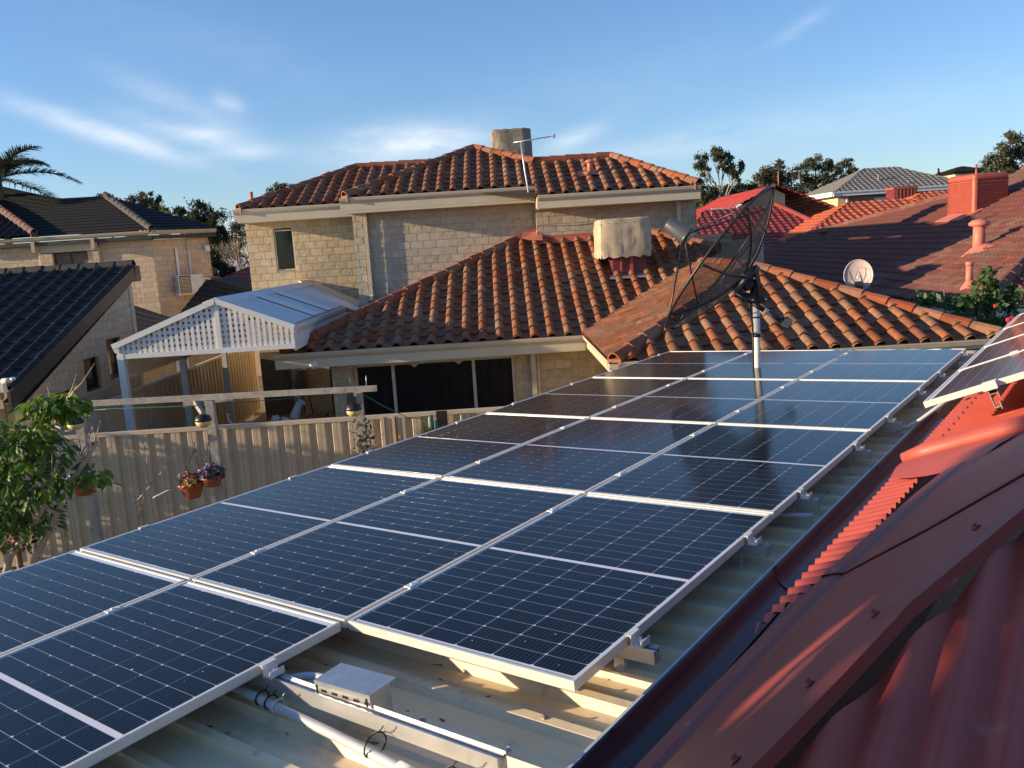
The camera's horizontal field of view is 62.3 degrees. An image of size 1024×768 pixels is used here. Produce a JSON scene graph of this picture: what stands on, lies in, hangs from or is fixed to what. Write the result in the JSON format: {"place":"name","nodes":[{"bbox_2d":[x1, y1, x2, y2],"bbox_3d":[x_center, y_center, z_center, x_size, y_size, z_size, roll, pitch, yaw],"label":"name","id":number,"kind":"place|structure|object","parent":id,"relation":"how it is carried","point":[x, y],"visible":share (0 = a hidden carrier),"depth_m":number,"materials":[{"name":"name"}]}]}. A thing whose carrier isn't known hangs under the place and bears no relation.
{"place":"outdoors","nodes":[
{"label":"outdoors","id":0,"kind":"place"},
{"bbox_2d":[0,515,38,568],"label":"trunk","id":1,"kind":"object","parent":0,"point":[19,559],"visible":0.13,"depth_m":8.59,"materials":[{"name":"brown plant"}]},
{"bbox_2d":[0,338,266,572],"bbox_3d":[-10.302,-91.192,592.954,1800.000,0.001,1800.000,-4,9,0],"label":"ground","id":2,"kind":"structure","parent":0,"point":[260,416],"depth_m":23.37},
{"bbox_2d":[0,143,82,243],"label":"palm tree","id":3,"kind":"object","parent":2,"relation":"on","point":[8,164],"visible":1,"depth_m":30.17,"materials":[{"name":"green plant"}]},
{"bbox_2d":[0,363,197,572],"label":"leafy tree","id":4,"kind":"object","parent":2,"relation":"on","point":[46,460],"visible":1,"depth_m":8.03,"materials":[{"name":"green plant"}]},
{"bbox_2d":[0,187,255,432],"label":"dark roof house","id":5,"kind":"structure","parent":2,"relation":"on","point":[70,308],"depth_m":21.25,"materials":[{"name":"brick"}]},
{"bbox_2d":[0,377,15,392],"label":"white camera","id":6,"kind":"object","parent":5,"relation":"attached to","point":[3,384],"visible":1,"depth_m":12.51,"materials":[{"name":"plastic"}]},
{"bbox_2d":[54,251,88,264],"bbox_3d":[-14.430,-3.688,27.919,1.150,1.340,0.060,-4,9,0],"label":"window","id":7,"kind":"structure","parent":5,"relation":"in","point":[63,258],"depth_m":27.84,"materials":[{"name":"glass"}]},
{"bbox_2d":[83,357,98,391],"bbox_3d":[-7.785,-0.177,15.544,0.060,0.610,0.580,-4,9,0],"label":"window","id":8,"kind":"structure","parent":5,"relation":"in","point":[92,382],"depth_m":15.64,"materials":[{"name":"glass"}]},
{"bbox_2d":[106,337,118,378],"bbox_3d":[-7.813,-0.506,16.494,0.060,0.780,0.600,-4,9,0],"label":"window","id":9,"kind":"structure","parent":5,"relation":"in","point":[112,357],"depth_m":16.53,"materials":[{"name":"glass"}]},
{"bbox_2d":[174,274,203,295],"bbox_3d":[-10.861,-3.346,28.506,0.332,0.660,0.900,5,13,44],"label":"air conditioner","id":10,"kind":"object","parent":5,"relation":"attached to","point":[188,284],"visible":0.99,"depth_m":28.31,"materials":[{"name":"white paint"}]},
{"bbox_2d":[122,190,163,235],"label":"bushy tree","id":11,"kind":"object","parent":2,"relation":"on","point":[144,200],"visible":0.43,"depth_m":58.11,"materials":[{"name":"green plant"}]},
{"bbox_2d":[32,345,261,436],"bbox_3d":[-6.992,0.730,17.847,0.090,1.930,11.751,-4,9,-1],"label":"side fence","id":12,"kind":"object","parent":2,"relation":"on","point":[206,377],"visible":0.3,"depth_m":17.96,"materials":[{"name":"metal"}]},
{"bbox_2d":[169,205,193,218],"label":"bushy tree","id":13,"kind":"object","parent":2,"relation":"on","point":[178,211],"visible":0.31,"depth_m":45.73,"materials":[{"name":"green plant"}]},
{"bbox_2d":[183,197,234,273],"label":"bushy tree","id":14,"kind":"object","parent":2,"relation":"on","point":[210,217],"visible":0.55,"depth_m":42.73,"materials":[{"name":"green plant"}]},
{"bbox_2d":[210,246,238,277],"bbox_3d":[-10.670,-2.988,32.771,2.410,4.966,1.709,-4,9,0],"label":"bushy tree","id":15,"kind":"object","parent":2,"relation":"on","point":[222,267],"visible":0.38,"depth_m":32.33,"materials":[{"name":"green plant"}]},
{"bbox_2d":[212,237,248,270],"bbox_3d":[-12.528,-4.229,39.739,3.781,5.402,3.078,-4,9,0],"label":"bare tree","id":16,"kind":"object","parent":2,"relation":"on","point":[235,250],"visible":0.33,"depth_m":39.13,"materials":[{"name":"plant"}]},
{"bbox_2d":[111,280,359,430],"bbox_3d":[-4.901,-0.210,17.564,3.381,3.614,7.026,-4,9,0],"label":"pergola","id":17,"kind":"object","parent":2,"relation":"on","point":[289,306],"visible":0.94,"depth_m":14.01,"materials":[{"name":"metal"}]},
{"bbox_2d":[225,222,249,265],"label":"bushy tree","id":18,"kind":"object","parent":2,"relation":"on","point":[236,227],"visible":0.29,"depth_m":46.00,"materials":[{"name":"green plant"}]},
{"bbox_2d":[223,266,261,375],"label":"maroon roof house","id":19,"kind":"structure","parent":2,"relation":"on","point":[243,273],"depth_m":31.13,"materials":[{"name":"beige brick"}]},
{"bbox_2d":[76,377,421,543],"bbox_3d":[-3.328,1.206,11.266,4.236,2.641,1.228,-4,9,0],"label":"pergola frame","id":20,"kind":"object","parent":2,"relation":"on","point":[209,401],"visible":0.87,"depth_m":10.56,"materials":[{"name":"beige wood"}]},
{"bbox_2d":[67,416,83,429],"bbox_3d":[-5.359,0.482,10.386,0.199,0.168,0.199,-4,9,0],"label":"post light","id":21,"kind":"object","parent":20,"relation":"attached to","point":[77,426],"visible":0.56,"depth_m":10.33,"materials":[{"name":"black plastic"}]},
{"bbox_2d":[66,441,98,495],"bbox_3d":[-5.243,1.028,10.315,0.382,0.650,0.371,4,12,41],"label":"hanging pot","id":22,"kind":"object","parent":20,"relation":"hanging from","point":[79,491],"visible":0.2,"depth_m":10.26,"materials":[{"name":"ceramic"}]},
{"bbox_2d":[175,442,203,498],"bbox_3d":[-3.955,1.070,10.373,0.396,0.670,0.403,-4,9,0],"label":"hanging pot","id":23,"kind":"object","parent":20,"relation":"hanging from","point":[194,491],"visible":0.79,"depth_m":10.33,"materials":[{"name":"ceramic"}]},
{"bbox_2d":[194,414,211,427],"bbox_3d":[-3.797,0.452,10.409,0.199,0.168,0.199,-4,9,0],"label":"post light","id":24,"kind":"object","parent":20,"relation":"attached to","point":[202,420],"visible":1,"depth_m":10.34,"materials":[{"name":"black plastic"}]},
{"bbox_2d":[196,435,225,486],"bbox_3d":[-3.685,0.949,10.328,0.349,0.610,0.357,-8,10,-24],"label":"hanging pot","id":25,"kind":"object","parent":20,"relation":"hanging from","point":[210,477],"visible":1,"depth_m":10.30,"materials":[{"name":"ceramic"}]},
{"bbox_2d":[346,392,355,404],"bbox_3d":[-1.992,0.177,10.457,0.100,0.140,0.080,-4,9,0],"label":"sensor box","id":26,"kind":"object","parent":20,"relation":"attached to","point":[350,397],"visible":0.96,"depth_m":10.43,"materials":[{"name":"black plastic"}]},
{"bbox_2d":[346,403,361,416],"bbox_3d":[-1.942,0.317,10.399,0.199,0.168,0.199,-4,9,0],"label":"post light","id":27,"kind":"object","parent":20,"relation":"attached to","point":[353,409],"visible":1,"depth_m":10.33,"materials":[{"name":"black plastic"}]},
{"bbox_2d":[342,418,384,457],"bbox_3d":[-1.837,0.923,10.655,0.606,1.023,0.473,4,12,38],"label":"post vine","id":28,"kind":"object","parent":20,"relation":"attached to","point":[360,436],"visible":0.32,"depth_m":10.58,"materials":[{"name":"green plant"}]},
{"bbox_2d":[0,406,503,566],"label":"boundary fence","id":29,"kind":"object","parent":2,"relation":"on","point":[256,455],"visible":0.3,"depth_m":11.92,"materials":[{"name":"metal"}]},
{"bbox_2d":[265,181,293,193],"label":"bushy tree","id":30,"kind":"object","parent":2,"relation":"on","point":[276,185],"visible":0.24,"depth_m":57.95,"materials":[{"name":"green plant"}]},
{"bbox_2d":[407,421,446,437],"bbox_3d":[-1.059,0.976,11.641,0.955,0.993,0.501,-4,9,0],"label":"strappy plant","id":31,"kind":"object","parent":2,"relation":"on","point":[427,430],"visible":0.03,"depth_m":11.63,"materials":[{"name":"green plant"}]},
{"bbox_2d":[89,350,978,767],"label":"patio roof","id":32,"kind":"structure","parent":2,"relation":"on","point":[523,722],"depth_m":2.82,"materials":[{"name":"metal"}]},
{"bbox_2d":[0,570,507,767],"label":"mounting rail","id":33,"kind":"object","parent":32,"relation":"on","point":[441,741],"visible":0.65,"depth_m":2.54,"materials":[{"name":"metal"}]},
{"bbox_2d":[0,550,184,655],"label":"solar panel","id":34,"kind":"object","parent":33,"relation":"on","point":[41,600],"visible":0.97,"depth_m":3.76,"materials":[{"name":"glass"}]},
{"bbox_2d":[0,580,340,767],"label":"solar panel","id":35,"kind":"object","parent":33,"relation":"on","point":[97,699],"visible":1,"depth_m":2.96,"materials":[{"name":"glass"}]},
{"bbox_2d":[289,672,323,679],"bbox_3d":[-0.760,1.017,2.929,0.384,0.084,0.040,1,10,28],"label":"conduit","id":36,"kind":"object","parent":33,"relation":"attached to","point":[308,675],"visible":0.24,"depth_m":2.89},
{"bbox_2d":[231,685,397,767],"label":"conduit","id":37,"kind":"object","parent":33,"relation":"attached to","point":[352,744],"visible":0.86,"depth_m":2.63,"materials":[{"name":"plastic"}]},
{"bbox_2d":[271,693,285,712],"bbox_3d":[-0.766,1.044,2.784,0.050,0.076,0.043,-5,9,-7],"label":"cable tie","id":38,"kind":"object","parent":37,"relation":"attached to","point":[280,698],"visible":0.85,"depth_m":2.77,"materials":[{"name":"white plastic"}]},
{"bbox_2d":[363,726,386,758],"bbox_3d":[-0.396,1.060,2.507,0.038,0.106,0.095,3,11,37],"label":"cable tie","id":39,"kind":"object","parent":37,"relation":"attached to","point":[371,735],"visible":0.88,"depth_m":2.51,"materials":[{"name":"black plastic"}]},
{"bbox_2d":[395,760,414,767],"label":"conduit sleeve","id":40,"kind":"object","parent":37,"relation":"attached to","point":[401,764],"visible":1,"depth_m":2.40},
{"bbox_2d":[314,663,395,710],"bbox_3d":[-0.502,1.001,2.731,0.250,0.117,0.125,3,11,34],"label":"isolator box","id":41,"kind":"object","parent":33,"relation":"attached to","point":[343,682],"visible":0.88,"depth_m":2.69,"materials":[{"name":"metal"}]},
{"bbox_2d":[138,524,659,674],"bbox_3d":[-0.792,0.877,3.750,3.175,0.231,0.073,3,11,37],"label":"mounting rail","id":42,"kind":"object","parent":32,"relation":"on","point":[639,649],"visible":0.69,"depth_m":2.83,"materials":[{"name":"metal"}]},
{"bbox_2d":[192,478,581,627],"bbox_3d":[-0.527,0.743,4.149,1.005,0.037,1.690,1,11,37],"label":"solar panel","id":43,"kind":"object","parent":42,"relation":"on","point":[343,570],"visible":0.98,"depth_m":3.96,"materials":[{"name":"glass"}]},
{"bbox_2d":[348,493,771,691],"bbox_3d":[0.291,0.758,3.532,1.005,0.036,1.690,1,11,37],"label":"solar panel","id":44,"kind":"object","parent":42,"relation":"on","point":[593,582],"visible":1,"depth_m":3.29,"materials":[{"name":"glass"}]},
{"bbox_2d":[288,475,769,567],"bbox_3d":[-0.180,0.691,4.557,3.175,0.231,0.073,3,11,37],"label":"mounting rail","id":45,"kind":"object","parent":32,"relation":"on","point":[753,547],"visible":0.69,"depth_m":3.64,"materials":[{"name":"metal"}]},
{"bbox_2d":[80,465,438,581],"bbox_3d":[-1.345,0.728,4.766,1.005,0.036,1.690,1,11,37],"label":"solar panel","id":46,"kind":"object","parent":45,"relation":"on","point":[189,546],"visible":0.99,"depth_m":4.61,"materials":[{"name":"glass"}]},
{"bbox_2d":[366,450,819,518],"bbox_3d":[0.231,0.566,5.098,3.175,0.231,0.073,3,11,37],"label":"mounting rail","id":47,"kind":"object","parent":32,"relation":"on","point":[804,500],"visible":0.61,"depth_m":4.17,"materials":[{"name":"metal"}]},
{"bbox_2d":[588,423,869,519],"bbox_3d":[1.309,0.449,4.873,1.005,0.037,1.690,1,11,37],"label":"solar panel","id":48,"kind":"object","parent":47,"relation":"on","point":[772,470],"visible":0.99,"depth_m":4.71,"materials":[{"name":"glass"}]},
{"bbox_2d":[777,512,813,517],"bbox_3d":[1.347,0.640,4.158,0.257,0.035,0.055,2,11,32],"label":"conduit","id":49,"kind":"object","parent":47,"relation":"attached to","point":[794,515],"visible":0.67,"depth_m":4.12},
{"bbox_2d":[455,420,871,466],"bbox_3d":[0.813,0.389,5.865,3.175,0.231,0.073,3,11,37],"label":"mounting rail","id":50,"kind":"object","parent":32,"relation":"on","point":[859,452],"visible":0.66,"depth_m":4.95,"materials":[{"name":"metal"}]},
{"bbox_2d":[331,413,586,477],"bbox_3d":[-0.327,0.419,6.107,1.005,0.037,1.690,1,11,37],"label":"solar panel","id":51,"kind":"object","parent":50,"relation":"on","point":[441,452],"visible":0.98,"depth_m":5.99,"materials":[{"name":"glass"}]},
{"bbox_2d":[444,418,713,494],"bbox_3d":[0.491,0.434,5.490,1.005,0.036,1.690,1,11,37],"label":"solar panel","id":52,"kind":"object","parent":50,"relation":"on","point":[586,456],"visible":1,"depth_m":5.35,"materials":[{"name":"glass"}]},
{"bbox_2d":[512,402,901,437],"bbox_3d":[1.265,0.252,6.461,3.175,0.231,0.073,3,11,37],"label":"mounting rail","id":53,"kind":"object","parent":32,"relation":"on","point":[891,424],"visible":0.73,"depth_m":5.54,"materials":[{"name":"metal"}]},
{"bbox_2d":[591,378,795,423],"bbox_3d":[1.509,0.125,6.831,1.005,0.036,1.690,1,11,37],"label":"solar panel","id":54,"kind":"object","parent":53,"relation":"on","point":[703,400],"visible":0.96,"depth_m":6.72,"materials":[{"name":"glass"}]},
{"bbox_2d":[718,380,927,434],"bbox_3d":[2.327,0.140,6.214,1.005,0.037,1.690,1,11,37],"label":"solar panel","id":55,"kind":"object","parent":53,"relation":"on","point":[846,404],"visible":0.98,"depth_m":6.09,"materials":[{"name":"glass"}]},
{"bbox_2d":[570,382,930,407],"bbox_3d":[1.830,0.080,7.205,3.175,0.231,0.073,3,11,37],"label":"mounting rail","id":56,"kind":"object","parent":32,"relation":"on","point":[922,397],"visible":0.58,"depth_m":6.29,"materials":[{"name":"metal"}]},
{"bbox_2d":[486,377,684,417],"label":"solar panel","id":57,"kind":"object","parent":56,"relation":"on","point":[590,397],"visible":0.97,"depth_m":7.35,"materials":[{"name":"glass"}]},
{"bbox_2d":[610,369,950,388],"bbox_3d":[2.276,-0.055,7.793,3.175,0.231,0.073,3,11,37],"label":"mounting rail","id":58,"kind":"object","parent":32,"relation":"on","point":[942,378],"visible":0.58,"depth_m":6.88,"materials":[{"name":"metal"}]},
{"bbox_2d":[689,350,851,379],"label":"solar panel","id":59,"kind":"object","parent":58,"relation":"on","point":[789,364],"visible":0.9,"depth_m":8.06,"materials":[{"name":"glass"}]},
{"bbox_2d":[799,349,965,384],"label":"solar panel","id":60,"kind":"object","parent":58,"relation":"on","point":[898,364],"visible":0.98,"depth_m":7.45,"materials":[{"name":"glass"}]},
{"bbox_2d":[658,351,971,367],"bbox_3d":[2.913,-0.249,8.631,3.175,0.231,0.073,3,11,37],"label":"mounting rail","id":61,"kind":"object","parent":32,"relation":"on","point":[965,358],"visible":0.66,"depth_m":7.72,"materials":[{"name":"metal"}]},
{"bbox_2d":[594,351,751,378],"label":"solar panel","id":62,"kind":"object","parent":61,"relation":"on","point":[678,364],"visible":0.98,"depth_m":8.71,"materials":[{"name":"glass"}]},
{"bbox_2d":[232,144,1002,418],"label":"brick house","id":63,"kind":"structure","parent":2,"relation":"on","point":[460,279],"depth_m":16.70,"materials":[{"name":"ceramic"}]},
{"bbox_2d":[273,227,296,270],"bbox_3d":[-5.533,-3.312,20.652,0.470,1.060,0.060,-4,9,0],"label":"window","id":64,"kind":"structure","parent":63,"relation":"in","point":[283,237],"depth_m":20.65,"materials":[{"name":"glass"}]},
{"bbox_2d":[309,361,317,369],"bbox_3d":[-3.461,-0.351,14.793,0.183,0.200,0.183,-4,9,0],"label":"globe lamp","id":65,"kind":"object","parent":63,"relation":"hanging from","point":[313,364],"visible":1,"depth_m":14.72,"materials":[{"name":"white glass"}]},
{"bbox_2d":[429,415,437,429],"bbox_3d":[-1.079,0.655,11.720,0.118,0.472,0.083,-4,9,0],"label":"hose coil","id":66,"kind":"object","parent":63,"relation":"hanging from","point":[435,422],"visible":0.46,"depth_m":11.67,"materials":[{"name":"green plastic"}]},
{"bbox_2d":[354,355,516,414],"bbox_3d":[-1.367,0.274,15.448,2.910,1.460,0.060,-4,9,0],"label":"window","id":67,"kind":"structure","parent":63,"relation":"in","point":[476,382],"depth_m":15.40,"materials":[{"name":"glass"}]},
{"bbox_2d":[436,410,447,427],"bbox_3d":[-0.975,0.495,11.803,0.150,0.240,0.060,-4,9,0],"label":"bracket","id":68,"kind":"object","parent":63,"relation":"attached to","point":[441,416],"visible":0.71,"depth_m":11.77,"materials":[{"name":"plastic"}]},
{"bbox_2d":[490,128,532,155],"bbox_3d":[-0.013,-6.168,22.408,1.103,1.057,1.043,-4,9,0],"label":"covered cooler","id":69,"kind":"object","parent":63,"relation":"on","point":[504,139],"visible":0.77,"depth_m":21.89,"materials":[{"name":"fabric"}]},
{"bbox_2d":[514,134,554,234],"bbox_3d":[0.536,-4.272,18.262,0.891,2.095,0.520,-4,9,0],"label":"tv antenna","id":70,"kind":"object","parent":63,"relation":"attached to","point":[553,136],"visible":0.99,"depth_m":18.07,"materials":[{"name":"metal"}]},
{"bbox_2d":[593,217,652,278],"bbox_3d":[2.227,-2.739,17.050,1.105,1.183,1.094,-4,9,0],"label":"covered cooler","id":71,"kind":"object","parent":63,"relation":"on","point":[623,246],"visible":0.98,"depth_m":16.58,"materials":[{"name":"beige fabric"}]},
{"bbox_2d":[843,259,873,288],"bbox_3d":[5.274,-1.353,12.931,0.343,1.093,0.336,-9,10,-29],"label":"dish","id":72,"kind":"object","parent":63,"relation":"attached to","point":[858,273],"visible":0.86,"depth_m":12.92,"materials":[{"name":"white metal"}]},
{"bbox_2d":[696,174,728,211],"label":"gum tree","id":73,"kind":"object","parent":2,"relation":"on","point":[709,194],"visible":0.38,"depth_m":56.53,"materials":[{"name":"green plant"}]},
{"bbox_2d":[692,145,745,194],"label":"gum tree","id":74,"kind":"object","parent":2,"relation":"on","point":[717,154],"visible":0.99,"depth_m":68.28,"materials":[{"name":"green plant"}]},
{"bbox_2d":[663,185,792,368],"bbox_3d":[2.050,0.417,8.207,1.151,4.506,1.525,-4,9,0],"label":"satellite dish","id":75,"kind":"object","parent":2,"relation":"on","point":[723,270],"visible":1,"depth_m":7.63,"materials":[{"name":"black"}]},
{"bbox_2d":[715,180,758,207],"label":"gum tree","id":76,"kind":"object","parent":2,"relation":"on","point":[740,187],"visible":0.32,"depth_m":70.18,"materials":[{"name":"green plant"}]},
{"bbox_2d":[697,202,816,246],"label":"dark red roof house","id":77,"kind":"structure","parent":2,"relation":"on","point":[780,213],"depth_m":38.29,"materials":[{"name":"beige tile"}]},
{"bbox_2d":[696,171,835,234],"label":"red roof house","id":78,"kind":"structure","parent":2,"relation":"on","point":[808,205],"depth_m":41.67,"materials":[{"name":"tile"}]},
{"bbox_2d":[751,158,808,193],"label":"gum tree","id":79,"kind":"object","parent":2,"relation":"on","point":[766,177],"visible":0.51,"depth_m":58.45,"materials":[{"name":"green plant"}]},
{"bbox_2d":[567,379,1023,767],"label":"red metal roof","id":80,"kind":"structure","parent":2,"relation":"on","point":[885,629],"depth_m":1.94,"materials":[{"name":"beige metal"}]},
{"bbox_2d":[895,400,951,433],"bbox_3d":[2.845,0.164,5.580,0.641,0.298,0.071,-4,9,-3],"label":"conduit","id":81,"kind":"object","parent":80,"relation":"attached to","point":[924,416],"visible":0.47,"depth_m":5.55,"materials":[{"name":"plastic"}]},
{"bbox_2d":[981,350,1019,408],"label":"mounting rail","id":82,"kind":"object","parent":80,"relation":"attached to","point":[993,388],"visible":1,"depth_m":4.40,"materials":[{"name":"metal"}]},
{"bbox_2d":[923,350,1023,407],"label":"solar panel","id":83,"kind":"object","parent":82,"relation":"on","point":[1006,369],"visible":1,"depth_m":4.70,"materials":[{"name":"glass"}]},
{"bbox_2d":[957,334,1023,370],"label":"solar panel","id":84,"kind":"object","parent":82,"relation":"on","point":[994,351],"visible":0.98,"depth_m":5.66,"materials":[{"name":"glass"}]},
{"bbox_2d":[983,322,1023,346],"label":"solar panel","id":85,"kind":"object","parent":82,"relation":"on","point":[1009,332],"visible":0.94,"depth_m":6.47,"materials":[{"name":"glass"}]},
{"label":"rail","id":86,"kind":"object","parent":80,"relation":"on","visible":0},
{"bbox_2d":[1003,313,1023,328],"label":"solar panel","id":87,"kind":"object","parent":86,"relation":"on","point":[1018,319],"visible":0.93,"depth_m":7.27,"materials":[{"name":"glass"}]},
{"bbox_2d":[791,153,835,193],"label":"gum tree","id":88,"kind":"object","parent":2,"relation":"on","point":[812,183],"visible":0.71,"depth_m":63.55,"materials":[{"name":"green plant"}]},
{"bbox_2d":[826,157,858,179],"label":"gum tree","id":89,"kind":"object","parent":2,"relation":"on","point":[839,170],"visible":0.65,"depth_m":70.39,"materials":[{"name":"green plant"}]},
{"bbox_2d":[766,190,947,240],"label":"orange roof house","id":90,"kind":"structure","parent":2,"relation":"on","point":[847,211],"depth_m":36.58,"materials":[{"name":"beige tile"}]},
{"bbox_2d":[798,166,948,205],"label":"grey roof house","id":91,"kind":"structure","parent":2,"relation":"on","point":[866,184],"depth_m":50.55,"materials":[{"name":"tile"}]},
{"bbox_2d":[764,165,1023,320],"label":"tiled house","id":92,"kind":"structure","parent":2,"relation":"on","point":[905,252],"depth_m":20.42,"materials":[{"name":"red tile"}]},
{"bbox_2d":[935,208,983,221],"bbox_3d":[11.471,-4.332,21.745,0.600,0.272,1.300,-3,9,3],"label":"flashing sheet","id":93,"kind":"object","parent":92,"relation":"on","point":[954,217],"visible":0.79,"depth_m":21.54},
{"bbox_2d":[913,265,1023,349],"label":"hibiscus bush","id":94,"kind":"object","parent":2,"relation":"on","point":[989,302],"visible":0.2,"depth_m":12.68,"materials":[{"name":"green plant"}]},
{"bbox_2d":[978,129,1023,173],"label":"gum tree","id":95,"kind":"object","parent":2,"relation":"on","point":[1001,163],"visible":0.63,"depth_m":58.50,"materials":[{"name":"green plant"}]},
{"bbox_2d":[158,204,170,234],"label":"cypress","id":96,"kind":"object","parent":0,"point":[164,209],"visible":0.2,"depth_m":43.82,"materials":[{"name":"green plant"}]},
{"bbox_2d":[216,257,248,270],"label":"white roof shed","id":97,"kind":"structure","parent":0,"point":[244,260],"depth_m":48.34,"materials":[{"name":"paint"}]},
{"bbox_2d":[279,412,328,420],"bbox_3d":[-4.078,1.219,16.179,1.050,1.100,1.100,-4,9,0],"label":"patio table","id":98,"kind":"object","parent":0,"point":[314,415],"visible":0.11,"depth_m":16.40,"materials":[{"name":"black plastic"}]},
{"bbox_2d":[290,395,305,419],"bbox_3d":[-4.030,0.514,15.888,0.339,0.586,0.202,0,10,21],"label":"zebra ornament","id":99,"kind":"object","parent":98,"relation":"on","point":[295,412],"visible":0.82,"depth_m":15.85,"materials":[{"name":"white ceramic"}]},
{"bbox_2d":[0,0,1023,266],"label":"sky","id":100,"kind":"structure","parent":0,"point":[219,102],"materials":[{"name":"blue"}]},
{"bbox_2d":[187,407,923,744],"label":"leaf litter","id":101,"kind":"object","parent":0,"point":[375,743],"visible":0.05,"depth_m":2.81,"materials":[{"name":"brown plant"}]},
{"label":"hill","id":102,"kind":"structure","parent":0,"visible":0},
{"bbox_2d":[934,166,986,177],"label":"hill house","id":103,"kind":"structure","parent":102,"relation":"on","point":[959,171],"depth_m":93.02,"materials":[{"name":"grey"}]},
{"label":"patio floor","id":104,"kind":"structure","parent":0,"visible":0},
{"bbox_2d":[293,368,313,413],"bbox_3d":[-4.990,0.385,20.436,0.520,1.502,0.520,-4,9,0],"label":"chair","id":105,"kind":"object","parent":104,"relation":"on","point":[303,378],"visible":0.68,"depth_m":20.19,"materials":[{"name":"black plastic"}]},
{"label":"grey roof garage","id":106,"kind":"object","parent":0,"visible":0},
{"bbox_2d":[885,186,917,199],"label":"roof cooler","id":107,"kind":"object","parent":106,"relation":"on","point":[898,192],"visible":0.55,"depth_m":45.79,"materials":[{"name":"red paint"}]},
{"bbox_3d":[12.021,-4.152,21.782,0.850,0.350,0.800,-4,9,0],"label":"cooler stand","id":108,"kind":"object","parent":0,"visible":0},
{"bbox_2d":[947,164,1008,215],"bbox_3d":[11.936,-4.972,21.705,0.960,1.340,1.120,-5,9,-6],"label":"roof cooler","id":109,"kind":"object","parent":108,"relation":"on","point":[970,193],"visible":0.84,"depth_m":21.22,"materials":[{"name":"red paint"}]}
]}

